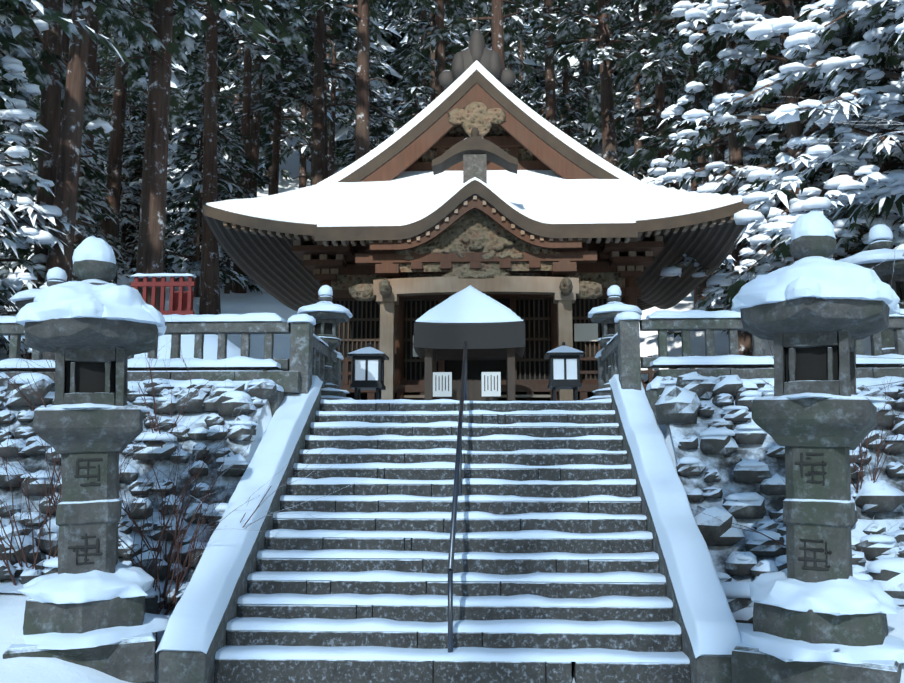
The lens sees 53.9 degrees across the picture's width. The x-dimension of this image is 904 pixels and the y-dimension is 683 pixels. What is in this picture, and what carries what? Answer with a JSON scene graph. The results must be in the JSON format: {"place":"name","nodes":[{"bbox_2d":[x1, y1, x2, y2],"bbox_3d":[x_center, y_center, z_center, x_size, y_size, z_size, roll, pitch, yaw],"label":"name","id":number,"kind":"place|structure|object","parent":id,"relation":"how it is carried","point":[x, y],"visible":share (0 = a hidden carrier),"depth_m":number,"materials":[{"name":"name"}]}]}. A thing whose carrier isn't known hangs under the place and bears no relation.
{"place":"outdoors","nodes":[
{"label":"outdoors","id":0,"kind":"place"},
{"bbox_2d":[347,343,388,399],"bbox_3d":[-1.501,0.670,15.951,0.670,1.290,0.670,0,-8,3],"label":"metal lantern","id":1,"kind":"object","parent":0,"point":[368,367],"visible":0.9,"depth_m":15.74,"materials":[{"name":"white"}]},
{"bbox_2d":[0,93,903,682],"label":"ground","id":2,"kind":"structure","parent":0,"point":[28,669],"depth_m":34.83,"materials":[{"name":"white snow"}]},
{"bbox_2d":[9,267,66,371],"bbox_3d":[-7.318,0.024,16.304,1.411,2.846,1.425,0,-8,3],"label":"lantern","id":3,"kind":"object","parent":2,"relation":"on","point":[55,276],"visible":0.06,"depth_m":16.11,"materials":[{"name":"stone"}]},
{"bbox_2d":[3,236,169,682],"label":"lantern","id":4,"kind":"object","parent":2,"relation":"on","point":[92,330],"visible":1,"depth_m":8.13,"materials":[{"name":"stone"}]},
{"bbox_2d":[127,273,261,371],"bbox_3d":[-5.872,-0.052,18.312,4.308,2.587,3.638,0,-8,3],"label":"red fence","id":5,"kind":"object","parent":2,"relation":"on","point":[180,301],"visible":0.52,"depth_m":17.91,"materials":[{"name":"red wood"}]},
{"bbox_2d":[297,285,353,399],"bbox_3d":[-2.057,0.079,14.340,1.025,2.019,1.025,0,-8,3],"label":"lantern","id":6,"kind":"object","parent":2,"relation":"on","point":[327,314],"visible":0.58,"depth_m":14.17,"materials":[{"name":"stone"}]},
{"bbox_2d":[2,0,712,174],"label":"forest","id":7,"kind":"object","parent":2,"relation":"on","point":[397,39],"visible":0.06,"depth_m":98.75,"materials":[{"name":"green plant"}]},
{"bbox_2d":[155,374,740,682],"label":"cheeks","id":8,"kind":"object","parent":2,"relation":"on","point":[194,637],"visible":0.67,"depth_m":8.90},
{"bbox_2d":[0,0,903,371],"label":"forest","id":9,"kind":"object","parent":2,"relation":"on","point":[412,58],"depth_m":37.01,"materials":[{"name":"green plant"}]},
{"bbox_2d":[0,372,903,645],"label":"stone retaining wall","id":10,"kind":"structure","parent":2,"relation":"on","point":[716,430],"depth_m":10.45,"materials":[{"name":"grey stone"}]},
{"bbox_2d":[0,0,903,353],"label":"forest snow","id":11,"kind":"structure","parent":2,"relation":"on","point":[800,32],"depth_m":21.78,"materials":[{"name":"white snow"}]},
{"bbox_2d":[0,309,903,419],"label":"balustrade","id":12,"kind":"object","parent":2,"relation":"on","point":[309,351],"visible":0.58,"depth_m":12.37,"materials":[{"name":"stone"}]},
{"bbox_2d":[0,310,903,614],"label":"shrubs","id":13,"kind":"object","parent":2,"relation":"on","point":[160,540],"visible":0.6,"depth_m":9.37,"materials":[{"name":"plant"}]},
{"bbox_2d":[214,398,690,682],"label":"stairs","id":14,"kind":"structure","parent":2,"relation":"on","point":[558,577],"depth_m":9.33,"materials":[{"name":"grey stone"}]},
{"bbox_2d":[447,341,466,652],"bbox_3d":[0.096,1.514,10.740,0.054,3.777,5.074,0,-8,3],"label":"rail","id":15,"kind":"object","parent":2,"relation":"on","point":[457,489],"visible":0.73,"depth_m":9.41,"materials":[{"name":"grey metal"}]},
{"bbox_2d":[223,195,733,400],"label":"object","id":16,"kind":"object","parent":2,"relation":"on","point":[382,299],"visible":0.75,"depth_m":20.66,"materials":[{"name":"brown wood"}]},
{"bbox_2d":[206,60,742,223],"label":"roof snow","id":17,"kind":"structure","parent":16,"relation":"on","point":[635,199],"depth_m":21.07,"materials":[{"name":"white snow"}]},
{"bbox_2d":[438,14,515,87],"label":"ridge","id":18,"kind":"structure","parent":17,"relation":"on","point":[483,55],"depth_m":23.14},
{"bbox_2d":[359,83,596,181],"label":"gable","id":19,"kind":"structure","parent":17,"relation":"attached to","point":[486,114],"depth_m":22.29,"materials":[{"name":"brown wood"}]},
{"bbox_2d":[370,127,581,271],"bbox_3d":[0.502,-3.106,19.242,4.500,3.185,0.600,0,-8,3],"label":"karahafu","id":20,"kind":"object","parent":16,"relation":"on","point":[477,225],"visible":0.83,"depth_m":19.11,"materials":[{"name":"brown wood"}]},
{"bbox_2d":[202,69,749,311],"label":"roof","id":21,"kind":"structure","parent":16,"relation":"on","point":[276,269],"depth_m":22.33,"materials":[{"name":"wood"}]},
{"bbox_2d":[315,180,637,240],"bbox_3d":[0.521,-2.703,19.619,6.840,1.300,1.500,0,-8,3],"label":"kohai","id":22,"kind":"object","parent":16,"relation":"on","point":[498,204],"visible":0.48,"depth_m":18.88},
{"bbox_2d":[583,285,641,399],"bbox_3d":[2.599,0.072,14.132,0.996,1.973,0.952,7,-11,-42],"label":"lantern","id":23,"kind":"object","parent":2,"relation":"on","point":[605,315],"visible":0.48,"depth_m":13.99,"materials":[{"name":"stone"}]},
{"bbox_2d":[731,211,903,682],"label":"lantern","id":24,"kind":"object","parent":2,"relation":"on","point":[814,313],"visible":1,"depth_m":7.51,"materials":[{"name":"stone"}]},
{"bbox_2d":[754,95,903,522],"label":"branches","id":25,"kind":"object","parent":2,"relation":"on","point":[891,133],"visible":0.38,"depth_m":15.52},
{"bbox_2d":[836,224,903,367],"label":"lantern","id":26,"kind":"object","parent":2,"relation":"on","point":[880,236],"visible":0.27,"depth_m":15.40,"materials":[{"name":"stone"}]},
{"bbox_2d":[414,321,524,400],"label":"pavilion","id":27,"kind":"structure","parent":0,"point":[434,343],"depth_m":16.68,"materials":[{"name":"black wood"}]},
{"bbox_2d":[416,285,522,322],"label":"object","id":28,"kind":"structure","parent":0,"point":[470,304],"depth_m":16.86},
{"bbox_2d":[317,177,635,226],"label":"roof snow","id":29,"kind":"structure","parent":0,"point":[565,215],"depth_m":19.05,"materials":[{"name":"white snow"}]},
{"bbox_2d":[544,342,584,400],"bbox_3d":[1.995,0.648,15.797,0.670,1.290,0.670,0,-8,3],"label":"metal lantern","id":30,"kind":"object","parent":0,"point":[564,366],"visible":0.9,"depth_m":15.58,"materials":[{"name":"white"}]}
]}

